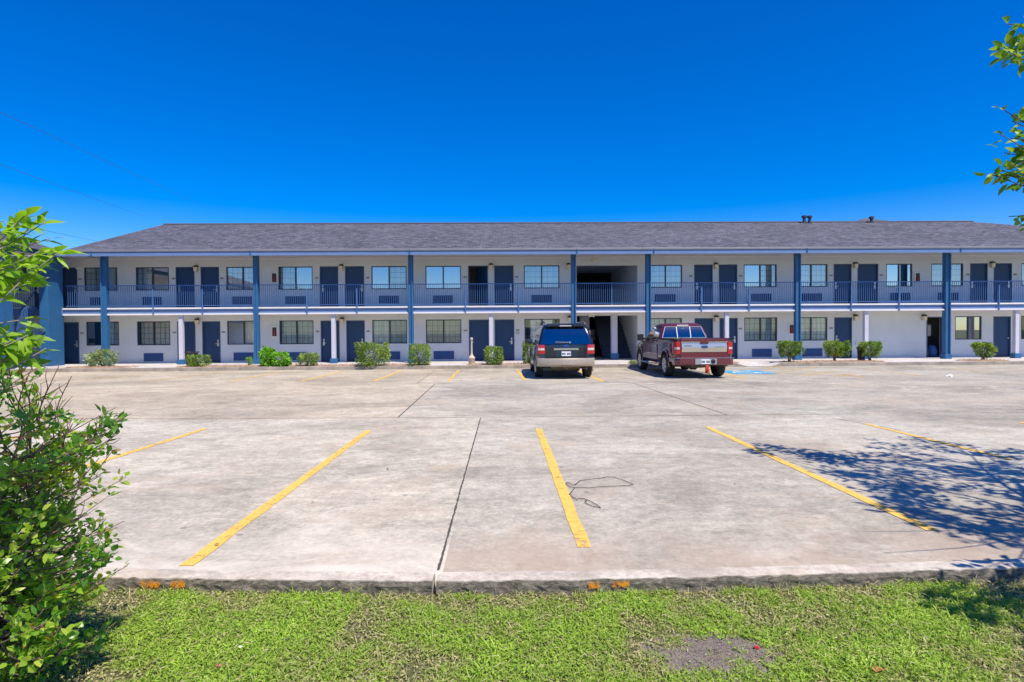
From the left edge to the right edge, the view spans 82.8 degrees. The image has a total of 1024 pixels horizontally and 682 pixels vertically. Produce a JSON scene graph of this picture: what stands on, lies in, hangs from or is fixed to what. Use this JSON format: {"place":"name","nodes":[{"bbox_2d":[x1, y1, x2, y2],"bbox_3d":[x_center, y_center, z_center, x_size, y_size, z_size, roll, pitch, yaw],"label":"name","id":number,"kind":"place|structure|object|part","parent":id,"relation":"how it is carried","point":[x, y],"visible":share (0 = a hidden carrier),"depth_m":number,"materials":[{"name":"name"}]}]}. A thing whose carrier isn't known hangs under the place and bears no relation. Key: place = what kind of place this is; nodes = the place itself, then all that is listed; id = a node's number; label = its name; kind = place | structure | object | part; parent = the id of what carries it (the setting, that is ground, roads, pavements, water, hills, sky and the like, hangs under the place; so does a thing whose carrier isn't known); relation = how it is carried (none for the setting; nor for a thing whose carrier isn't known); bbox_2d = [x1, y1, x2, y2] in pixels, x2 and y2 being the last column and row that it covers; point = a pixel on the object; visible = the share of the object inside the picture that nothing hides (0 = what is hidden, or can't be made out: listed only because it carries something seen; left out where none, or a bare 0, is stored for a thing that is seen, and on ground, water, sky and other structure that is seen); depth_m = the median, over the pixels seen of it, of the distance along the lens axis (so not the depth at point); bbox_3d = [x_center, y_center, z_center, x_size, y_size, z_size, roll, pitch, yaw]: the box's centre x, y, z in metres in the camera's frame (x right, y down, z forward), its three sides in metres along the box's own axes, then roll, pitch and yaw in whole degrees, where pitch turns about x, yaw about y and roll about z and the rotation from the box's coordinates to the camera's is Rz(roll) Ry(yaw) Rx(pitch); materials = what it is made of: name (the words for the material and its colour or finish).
{"place":"outdoors","nodes":[
{"label":"outdoors","id":0,"kind":"place"},
{"bbox_2d":[0,232,64,368],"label":"motel wing","id":1,"kind":"structure","parent":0,"point":[50,306],"depth_m":27.13,"materials":[{"name":"blue paint"}]},
{"bbox_2d":[0,164,141,215],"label":"power line","id":2,"kind":"object","parent":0,"point":[58,185],"visible":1,"depth_m":38.97,"materials":[{"name":"grey metal"}]},
{"bbox_2d":[0,112,206,207],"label":"power line","id":3,"kind":"object","parent":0,"point":[89,153],"visible":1,"depth_m":39.42,"materials":[{"name":"grey metal"}]},
{"bbox_2d":[0,365,1023,590],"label":"parking lot","id":4,"kind":"structure","parent":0,"point":[483,466],"depth_m":6.94,"materials":[{"name":"concrete"}]},
{"bbox_2d":[11,568,435,595],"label":"curb","id":5,"kind":"structure","parent":4,"relation":"on","point":[371,583],"depth_m":3.56,"materials":[{"name":"concrete"}]},
{"bbox_2d":[525,321,594,376],"bbox_3d":[1.785,0.268,22.174,2.500,1.976,5.395,0,1,-1],"label":"parked suv","id":6,"kind":"object","parent":4,"relation":"on","point":[562,346],"visible":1,"depth_m":19.72,"materials":[{"name":"black paint"}]},
{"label":"rear window","id":7,"kind":"part","parent":6,"relation":"part of","materials":[{"name":"blue glass"}]},
{"bbox_2d":[566,477,632,507],"bbox_3d":[0.809,1.509,5.930,0.653,0.006,1.127,0,1,30],"label":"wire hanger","id":8,"kind":"object","parent":4,"relation":"on","point":[593,487],"visible":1,"depth_m":5.99,"materials":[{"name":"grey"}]},
{"bbox_2d":[637,323,732,375],"bbox_3d":[6.405,0.267,22.209,2.620,1.915,6.208,0,1,-1],"label":"pickup truck","id":9,"kind":"object","parent":4,"relation":"on","point":[668,347],"visible":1,"depth_m":20.27,"materials":[{"name":"red paint"}]},
{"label":"door","id":10,"kind":"part","parent":9,"relation":"part of","materials":[{"name":"red paint"}]},
{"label":"side window","id":11,"kind":"part","parent":9,"relation":"part of","materials":[{"name":"grey glass"}]},
{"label":"door","id":12,"kind":"part","parent":9,"relation":"part of","materials":[{"name":"red paint"}]},
{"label":"side window","id":13,"kind":"part","parent":9,"relation":"part of","materials":[{"name":"grey glass"}]},
{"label":"rear window","id":14,"kind":"part","parent":9,"relation":"part of","materials":[{"name":"blue glass"}]},
{"bbox_2d":[436,558,1023,595],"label":"curb","id":15,"kind":"structure","parent":4,"relation":"on","point":[681,580],"depth_m":3.57,"materials":[{"name":"concrete"}]},
{"bbox_2d":[0,573,1023,681],"bbox_3d":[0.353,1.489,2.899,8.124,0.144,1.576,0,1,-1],"label":"grass","id":16,"kind":"structure","parent":0,"point":[936,625],"depth_m":3.00,"materials":[{"name":"green plant"}]},
{"bbox_2d":[0,206,86,375],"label":"sapling tree","id":17,"kind":"object","parent":16,"relation":"on","point":[14,351],"visible":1,"depth_m":1.99,"materials":[{"name":"green plant"}]},
{"bbox_2d":[0,358,129,681],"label":"garden shrub","id":18,"kind":"object","parent":16,"relation":"on","point":[33,578],"visible":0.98,"depth_m":2.52,"materials":[{"name":"green plant"}]},
{"bbox_2d":[871,665,884,671],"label":"dry leaf","id":19,"kind":"object","parent":16,"relation":"on","point":[878,669],"visible":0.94,"depth_m":2.66,"materials":[{"name":"plant"}]},
{"bbox_2d":[973,15,1023,231],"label":"shade tree","id":20,"kind":"object","parent":16,"relation":"on","point":[1012,42],"visible":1,"depth_m":5.68,"materials":[{"name":"green plant"}]},
{"bbox_2d":[0,0,1023,250],"label":"sky","id":21,"kind":"structure","parent":0,"point":[246,111],"materials":[{"name":"blue"}]},
{"bbox_2d":[10,354,1023,369],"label":"sidewalk","id":22,"kind":"structure","parent":0,"point":[599,359],"depth_m":27.97,"materials":[{"name":"concrete"}]},
{"bbox_2d":[65,365,137,367],"bbox_3d":[-18.434,1.144,26.142,3.065,0.160,1.368,0,1,-1],"label":"mulch bed","id":23,"kind":"object","parent":22,"relation":"on","point":[106,366],"visible":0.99,"depth_m":25.75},
{"bbox_2d":[83,348,120,365],"bbox_3d":[-18.673,0.769,26.450,1.283,0.926,1.139,0,1,-1],"label":"clipped shrub","id":24,"kind":"object","parent":23,"relation":"on","point":[100,354],"visible":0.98,"depth_m":26.27,"materials":[{"name":"green plant"}]},
{"bbox_2d":[177,363,429,366],"bbox_3d":[-9.376,1.086,26.266,11.417,0.159,1.337,0,1,-1],"label":"mulch bed","id":25,"kind":"object","parent":22,"relation":"on","point":[346,364],"visible":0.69,"depth_m":25.89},
{"bbox_2d":[184,351,199,364],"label":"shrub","id":26,"kind":"object","parent":25,"relation":"on","point":[189,353],"visible":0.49,"depth_m":26.48,"materials":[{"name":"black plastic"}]},
{"bbox_2d":[185,354,212,366],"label":"clipped shrub","id":27,"kind":"object","parent":25,"relation":"on","point":[196,360],"visible":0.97,"depth_m":25.83,"materials":[{"name":"green plant"}]},
{"bbox_2d":[246,356,253,364],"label":"plant","id":28,"kind":"object","parent":25,"relation":"on","point":[250,358],"visible":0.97,"depth_m":26.54,"materials":[{"name":"green plant"}]},
{"bbox_2d":[258,345,275,365],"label":"leafy weed","id":29,"kind":"object","parent":25,"relation":"on","point":[265,359],"visible":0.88,"depth_m":25.76,"materials":[{"name":"green plant"}]},
{"bbox_2d":[270,350,291,366],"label":"leafy weed","id":30,"kind":"object","parent":25,"relation":"on","point":[284,361],"visible":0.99,"depth_m":25.64,"materials":[{"name":"green plant"}]},
{"bbox_2d":[295,352,319,365],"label":"clipped shrub","id":31,"kind":"object","parent":25,"relation":"on","point":[309,356],"visible":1,"depth_m":25.86,"materials":[{"name":"green plant"}]},
{"bbox_2d":[353,341,391,366],"bbox_3d":[-6.231,0.585,25.872,1.588,1.175,1.356,0,1,-1],"label":"clipped shrub","id":32,"kind":"object","parent":25,"relation":"on","point":[368,347],"visible":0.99,"depth_m":25.61,"materials":[{"name":"green plant"}]},
{"bbox_2d":[407,343,431,364],"bbox_3d":[-4.111,0.601,25.895,1.068,1.022,0.928,0,1,-1],"label":"clipped shrub","id":33,"kind":"object","parent":25,"relation":"on","point":[423,347],"visible":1,"depth_m":25.77,"materials":[{"name":"green plant"}]},
{"bbox_2d":[467,362,529,364],"bbox_3d":[0.435,1.017,26.435,5.033,0.156,1.300,0,1,-1],"label":"mulch bed","id":34,"kind":"object","parent":22,"relation":"on","point":[513,363],"visible":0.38,"depth_m":26.00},
{"bbox_2d":[468,338,474,363],"bbox_3d":[-1.850,0.440,26.582,0.320,1.200,0.320,0,1,-1],"label":"smokers post","id":35,"kind":"object","parent":34,"relation":"on","point":[471,357],"visible":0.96,"depth_m":26.52,"materials":[{"name":"beige plastic"}]},
{"bbox_2d":[483,346,503,364],"bbox_3d":[-0.819,0.647,25.962,0.958,0.935,0.841,0,1,-1],"label":"clipped shrub","id":36,"kind":"object","parent":34,"relation":"on","point":[489,354],"visible":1,"depth_m":25.82,"materials":[{"name":"green plant"}]},
{"bbox_2d":[522,341,531,362],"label":"clipped shrub","id":37,"kind":"object","parent":34,"relation":"on","point":[525,351],"visible":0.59,"depth_m":26.31,"materials":[{"name":"green plant"}]},
{"bbox_2d":[12,215,1023,364],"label":"motel building","id":38,"kind":"structure","parent":22,"relation":"on","point":[443,291],"depth_m":29.56,"materials":[{"name":"paint"}]},
{"bbox_2d":[16,268,26,290],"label":"window","id":39,"kind":"structure","parent":38,"relation":"in","point":[24,270],"depth_m":29.23,"materials":[{"name":"grey"}]},
{"bbox_2d":[34,268,38,308],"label":"door","id":40,"kind":"structure","parent":38,"relation":"in","point":[36,296],"depth_m":29.25,"materials":[{"name":"paint"}]},
{"bbox_2d":[63,268,77,307],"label":"door","id":41,"kind":"structure","parent":38,"relation":"in","point":[69,275],"depth_m":29.27,"materials":[{"name":"paint"}]},
{"bbox_2d":[64,322,79,363],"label":"door","id":42,"kind":"structure","parent":38,"relation":"in","point":[71,329],"depth_m":29.32,"materials":[{"name":"paint"}]},
{"bbox_2d":[84,267,117,290],"bbox_3d":[-20.726,-3.114,29.332,1.651,1.190,0.151,0,1,-1],"label":"window","id":43,"kind":"structure","parent":38,"relation":"in","point":[93,273],"depth_m":29.37,"materials":[{"name":"grey"}]},
{"bbox_2d":[86,322,118,345],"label":"window","id":44,"kind":"structure","parent":38,"relation":"in","point":[93,329],"depth_m":29.34,"materials":[{"name":"grey"}]},
{"bbox_2d":[136,267,168,289],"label":"window","id":45,"kind":"structure","parent":38,"relation":"in","point":[147,275],"depth_m":29.36,"materials":[{"name":"grey"}]},
{"bbox_2d":[137,321,169,344],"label":"window","id":46,"kind":"structure","parent":38,"relation":"in","point":[148,328],"depth_m":29.46,"materials":[{"name":"grey"}]},
{"bbox_2d":[176,267,194,307],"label":"door","id":47,"kind":"structure","parent":38,"relation":"in","point":[184,275],"depth_m":29.37,"materials":[{"name":"paint"}]},
{"bbox_2d":[177,321,195,358],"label":"door","id":48,"kind":"structure","parent":38,"relation":"in","point":[189,326],"depth_m":29.42,"materials":[{"name":"paint"}]},
{"bbox_2d":[200,267,219,306],"bbox_3d":[-15.267,-2.691,29.397,0.925,2.110,0.122,0,1,-1],"label":"door","id":49,"kind":"structure","parent":38,"relation":"in","point":[209,275],"depth_m":29.39,"materials":[{"name":"paint"}]},
{"bbox_2d":[202,321,220,362],"bbox_3d":[-15.223,0.053,29.441,0.908,2.100,0.122,0,1,-1],"label":"door","id":50,"kind":"structure","parent":38,"relation":"in","point":[211,343],"depth_m":29.44,"materials":[{"name":"paint"}]},
{"bbox_2d":[226,267,252,289],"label":"window","id":51,"kind":"structure","parent":38,"relation":"in","point":[237,275],"depth_m":29.49,"materials":[{"name":"blue"}]},
{"bbox_2d":[227,321,253,344],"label":"window","id":52,"kind":"structure","parent":38,"relation":"in","point":[238,332],"depth_m":29.46,"materials":[{"name":"grey"}]},
{"bbox_2d":[271,272,277,282],"bbox_3d":[-12.025,-3.198,29.350,0.320,0.540,0.087,0,1,-1],"label":"extinguisher cabinet","id":53,"kind":"object","parent":38,"relation":"attached to","point":[274,277],"visible":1,"depth_m":29.34,"materials":[{"name":"metal"}]},
{"bbox_2d":[271,326,277,336],"bbox_3d":[-12.034,-0.467,29.393,0.320,0.540,0.087,0,1,-1],"label":"extinguisher cabinet","id":54,"kind":"object","parent":38,"relation":"attached to","point":[274,331],"visible":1,"depth_m":29.41,"materials":[{"name":"grey"}]},
{"bbox_2d":[278,266,312,289],"bbox_3d":[-10.977,-3.181,29.502,1.722,1.190,0.152,0,1,-1],"label":"window","id":55,"kind":"structure","parent":38,"relation":"in","point":[287,275],"depth_m":29.49,"materials":[{"name":"blue"}]},
{"bbox_2d":[279,320,313,343],"bbox_3d":[-10.941,-0.432,29.546,1.722,1.230,0.151,0,1,-1],"label":"window","id":56,"kind":"structure","parent":38,"relation":"in","point":[302,331],"depth_m":29.59,"materials":[{"name":"grey"}]},
{"bbox_2d":[320,266,338,306],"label":"door","id":57,"kind":"structure","parent":38,"relation":"in","point":[328,274],"depth_m":29.50,"materials":[{"name":"paint"}]},
{"bbox_2d":[321,321,339,361],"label":"door","id":58,"kind":"structure","parent":38,"relation":"in","point":[326,353],"depth_m":29.55,"materials":[{"name":"paint"}]},
{"bbox_2d":[345,266,364,306],"bbox_3d":[-7.989,-2.741,29.524,0.968,2.110,0.122,0,1,-1],"label":"door","id":59,"kind":"structure","parent":38,"relation":"in","point":[353,274],"depth_m":29.52,"materials":[{"name":"paint"}]},
{"bbox_2d":[346,320,364,361],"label":"door","id":60,"kind":"structure","parent":38,"relation":"in","point":[355,329],"depth_m":29.57,"materials":[{"name":"paint"}]},
{"bbox_2d":[371,266,406,288],"bbox_3d":[-6.254,-3.214,29.585,1.784,1.190,0.152,0,1,-1],"label":"window","id":61,"kind":"structure","parent":38,"relation":"in","point":[379,274],"depth_m":29.55,"materials":[{"name":"blue"}]},
{"bbox_2d":[372,320,406,343],"bbox_3d":[-6.227,-0.464,29.628,1.767,1.230,0.152,0,1,-1],"label":"window","id":62,"kind":"structure","parent":38,"relation":"in","point":[395,331],"depth_m":29.68,"materials":[{"name":"grey"}]},
{"bbox_2d":[425,266,460,288],"bbox_3d":[-3.504,-3.233,29.633,1.807,1.190,0.152,0,1,-1],"label":"window","id":63,"kind":"structure","parent":38,"relation":"in","point":[451,275],"depth_m":29.60,"materials":[{"name":"blue"}]},
{"bbox_2d":[426,319,460,342],"bbox_3d":[-3.486,-0.483,29.675,1.807,1.230,0.149,0,1,-1],"label":"window","id":64,"kind":"structure","parent":38,"relation":"in","point":[435,329],"depth_m":29.72,"materials":[{"name":"grey"}]},
{"bbox_2d":[468,266,487,305],"bbox_3d":[-1.733,-2.790,29.993,1.010,2.110,0.843,0,1,-1],"label":"door","id":65,"kind":"structure","parent":38,"relation":"in","point":[481,273],"depth_m":29.90,"materials":[{"name":"paint"}]},
{"bbox_2d":[469,320,488,360],"bbox_3d":[-1.686,-0.040,29.677,1.020,2.100,0.122,0,1,-1],"label":"door","id":66,"kind":"structure","parent":38,"relation":"in","point":[478,329],"depth_m":29.68,"materials":[{"name":"paint"}]},
{"bbox_2d":[494,265,513,305],"bbox_3d":[-0.407,-2.794,29.656,0.985,2.110,0.122,0,1,-1],"label":"door","id":67,"kind":"structure","parent":38,"relation":"in","point":[502,274],"depth_m":29.66,"materials":[{"name":"paint"}]},
{"bbox_2d":[495,319,514,360],"bbox_3d":[-0.380,-0.049,29.700,1.003,2.100,0.122,0,1,-1],"label":"door","id":68,"kind":"structure","parent":38,"relation":"in","point":[504,329],"depth_m":29.71,"materials":[{"name":"paint"}]},
{"bbox_2d":[524,265,558,287],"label":"window","id":69,"kind":"structure","parent":38,"relation":"in","point":[532,273],"depth_m":29.76,"materials":[{"name":"blue"}]},
{"bbox_2d":[524,319,559,341],"bbox_3d":[1.541,-0.518,29.764,1.800,1.230,0.152,0,1,-1],"label":"window","id":70,"kind":"structure","parent":38,"relation":"in","point":[534,323],"depth_m":29.78,"materials":[{"name":"grey"}]},
{"bbox_2d":[588,329,595,356],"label":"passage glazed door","id":71,"kind":"structure","parent":38,"relation":"in","point":[592,331],"depth_m":33.31,"materials":[{"name":"black glass"}]},
{"bbox_2d":[651,265,681,287],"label":"window","id":72,"kind":"structure","parent":38,"relation":"in","point":[673,273],"depth_m":29.87,"materials":[{"name":"blue"}]},
{"bbox_2d":[651,318,681,329],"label":"window","id":73,"kind":"structure","parent":38,"relation":"in","point":[654,321],"depth_m":29.90,"materials":[{"name":"grey"}]},
{"bbox_2d":[694,265,712,304],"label":"door","id":74,"kind":"structure","parent":38,"relation":"in","point":[702,273],"depth_m":29.84,"materials":[{"name":"paint"}]},
{"bbox_2d":[695,318,712,337],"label":"door","id":75,"kind":"structure","parent":38,"relation":"in","point":[707,323],"depth_m":29.87,"materials":[{"name":"paint"}]},
{"bbox_2d":[719,264,736,303],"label":"door","id":76,"kind":"structure","parent":38,"relation":"in","point":[727,272],"depth_m":29.86,"materials":[{"name":"paint"}]},
{"bbox_2d":[720,318,737,358],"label":"door","id":77,"kind":"structure","parent":38,"relation":"in","point":[733,322],"depth_m":29.89,"materials":[{"name":"paint"}]},
{"bbox_2d":[744,264,776,286],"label":"window","id":78,"kind":"structure","parent":38,"relation":"in","point":[752,272],"depth_m":29.87,"materials":[{"name":"blue"}]},
{"bbox_2d":[744,317,776,340],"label":"window","id":79,"kind":"structure","parent":38,"relation":"in","point":[767,324],"depth_m":30.00,"materials":[{"name":"grey"}]},
{"bbox_2d":[788,324,793,333],"bbox_3d":[14.387,-0.615,29.855,0.320,0.540,0.087,0,1,-1],"label":"extinguisher cabinet","id":80,"kind":"object","parent":38,"relation":"attached to","point":[790,328],"visible":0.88,"depth_m":29.86,"materials":[{"name":"grey"}]},
{"bbox_2d":[801,264,826,286],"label":"window","id":81,"kind":"structure","parent":38,"relation":"in","point":[817,271],"depth_m":30.00,"materials":[{"name":"blue"}]},
{"bbox_2d":[801,317,826,340],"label":"window","id":82,"kind":"structure","parent":38,"relation":"in","point":[812,328],"depth_m":30.05,"materials":[{"name":"grey"}]},
{"bbox_2d":[834,264,851,303],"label":"door","id":83,"kind":"structure","parent":38,"relation":"in","point":[842,272],"depth_m":29.96,"materials":[{"name":"paint"}]},
{"bbox_2d":[834,317,851,357],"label":"door","id":84,"kind":"structure","parent":38,"relation":"in","point":[842,325],"depth_m":30.00,"materials":[{"name":"paint"}]},
{"bbox_2d":[853,262,858,267],"bbox_3d":[17.657,-3.906,29.804,0.230,0.310,0.230,0,1,-1],"label":"wall lamp","id":85,"kind":"object","parent":38,"relation":"attached to","point":[855,264],"visible":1,"depth_m":29.73,"materials":[{"name":"beige glass"}]},
{"bbox_2d":[853,314,858,319],"bbox_3d":[17.693,-1.216,29.847,0.230,0.310,0.230,0,1,-1],"label":"wall lamp","id":86,"kind":"object","parent":38,"relation":"attached to","point":[855,316],"visible":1,"depth_m":29.78,"materials":[{"name":"beige glass"}]},
{"bbox_2d":[857,264,877,303],"bbox_3d":[18.353,-2.923,29.984,1.077,2.110,0.122,0,1,-1],"label":"door","id":87,"kind":"structure","parent":38,"relation":"in","point":[865,272],"depth_m":29.98,"materials":[{"name":"paint"}]},
{"bbox_2d":[886,264,911,285],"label":"window","id":88,"kind":"structure","parent":38,"relation":"in","point":[894,272],"depth_m":30.00,"materials":[{"name":"blue"}]},
{"bbox_2d":[914,272,920,282],"bbox_3d":[20.928,-3.279,29.928,0.320,0.540,0.087,0,1,-1],"label":"extinguisher cabinet","id":89,"kind":"object","parent":38,"relation":"attached to","point":[917,276],"visible":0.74,"depth_m":29.92,"materials":[{"name":"grey"}]},
{"bbox_2d":[928,325,930,335],"bbox_3d":[21.756,-0.560,30.557,0.600,0.600,0.110,0,1,-1],"label":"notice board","id":90,"kind":"object","parent":38,"relation":"attached to","point":[929,330],"visible":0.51,"depth_m":30.51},
{"bbox_2d":[931,263,962,285],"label":"window","id":91,"kind":"structure","parent":38,"relation":"in","point":[936,269],"depth_m":30.11,"materials":[{"name":"blue"}]},
{"bbox_2d":[955,316,981,339],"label":"window","id":92,"kind":"structure","parent":38,"relation":"in","point":[966,327],"depth_m":30.11,"materials":[{"name":"grey"}]},
{"bbox_2d":[970,263,987,302],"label":"door","id":93,"kind":"structure","parent":38,"relation":"in","point":[978,271],"depth_m":30.08,"materials":[{"name":"paint"}]},
{"bbox_2d":[990,261,995,266],"bbox_3d":[24.794,-3.955,29.928,0.230,0.310,0.230,0,1,-1],"label":"wall lamp","id":94,"kind":"object","parent":38,"relation":"attached to","point":[992,263],"visible":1,"depth_m":29.86,"materials":[{"name":"beige glass"}]},
{"bbox_2d":[993,316,1010,356],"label":"door","id":95,"kind":"structure","parent":38,"relation":"in","point":[1001,324],"depth_m":30.15,"materials":[{"name":"paint"}]},
{"bbox_2d":[994,263,1011,302],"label":"door","id":96,"kind":"structure","parent":38,"relation":"in","point":[1002,271],"depth_m":30.11,"materials":[{"name":"paint"}]},
{"bbox_2d":[1021,263,1023,285],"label":"window","id":97,"kind":"structure","parent":38,"relation":"in","point":[1022,264],"depth_m":30.19,"materials":[{"name":"blue"}]},
{"bbox_2d":[778,360,884,362],"bbox_3d":[14.641,0.914,26.709,4.782,0.124,1.381,0,1,-1],"label":"mulch bed","id":98,"kind":"object","parent":22,"relation":"on","point":[793,361],"visible":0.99,"depth_m":26.39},
{"bbox_2d":[776,340,805,361],"bbox_3d":[12.612,0.457,26.391,1.204,1.052,1.008,0,1,-1],"label":"clipped shrub","id":99,"kind":"object","parent":98,"relation":"on","point":[791,350],"visible":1,"depth_m":26.22,"materials":[{"name":"green plant"}]},
{"bbox_2d":[822,339,851,360],"bbox_3d":[15.021,0.442,27.010,1.217,1.031,1.051,0,1,-1],"label":"clipped shrub","id":100,"kind":"object","parent":98,"relation":"on","point":[841,350],"visible":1,"depth_m":26.80,"materials":[{"name":"green plant"}]},
{"bbox_2d":[856,347,864,359],"bbox_3d":[16.372,0.586,27.206,0.423,0.608,0.418,0,1,-1],"label":"trash can","id":101,"kind":"object","parent":98,"relation":"on","point":[859,354],"visible":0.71,"depth_m":27.09,"materials":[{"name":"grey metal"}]},
{"bbox_2d":[854,340,883,359],"bbox_3d":[16.668,0.456,27.042,1.074,0.980,0.947,0,1,-1],"label":"clipped shrub","id":102,"kind":"object","parent":98,"relation":"on","point":[874,346],"visible":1,"depth_m":26.89,"materials":[{"name":"green plant"}]},
{"bbox_2d":[927,345,937,356],"bbox_3d":[22.023,0.530,30.470,0.522,0.620,0.526,-1,1,-28],"label":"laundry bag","id":103,"kind":"object","parent":22,"relation":"on","point":[933,350],"visible":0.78,"depth_m":30.28,"materials":[{"name":"blue fabric"}]},
{"bbox_2d":[958,358,1008,360],"bbox_3d":[21.669,0.873,26.810,2.166,0.133,1.300,0,1,-1],"label":"mulch bed","id":104,"kind":"object","parent":22,"relation":"on","point":[982,360],"visible":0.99,"depth_m":26.48,"materials":[{"name":"brown soil"}]},
{"bbox_2d":[970,341,997,359],"bbox_3d":[22.088,0.454,27.156,1.002,0.912,0.934,0,1,-1],"label":"clipped shrub","id":105,"kind":"object","parent":104,"relation":"on","point":[978,347],"visible":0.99,"depth_m":26.99,"materials":[{"name":"green plant"}]},
{"bbox_2d":[108,374,993,544],"bbox_3d":[0.732,1.372,14.223,25.926,0.020,19.522,0,1,-1],"label":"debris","id":106,"kind":"object","parent":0,"point":[431,417],"visible":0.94,"depth_m":10.52,"materials":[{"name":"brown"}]},
{"label":"ground","id":107,"kind":"structure","parent":0,"visible":0},
{"bbox_2d":[10,361,1023,371],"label":"curb","id":108,"kind":"structure","parent":107,"relation":"on","point":[499,366],"depth_m":25.57,"materials":[{"name":"grey concrete"}]},
{"bbox_2d":[858,218,886,220],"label":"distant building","id":109,"kind":"structure","parent":107,"relation":"on","point":[865,219],"depth_m":61.05,"materials":[{"name":"grey"}]}
]}

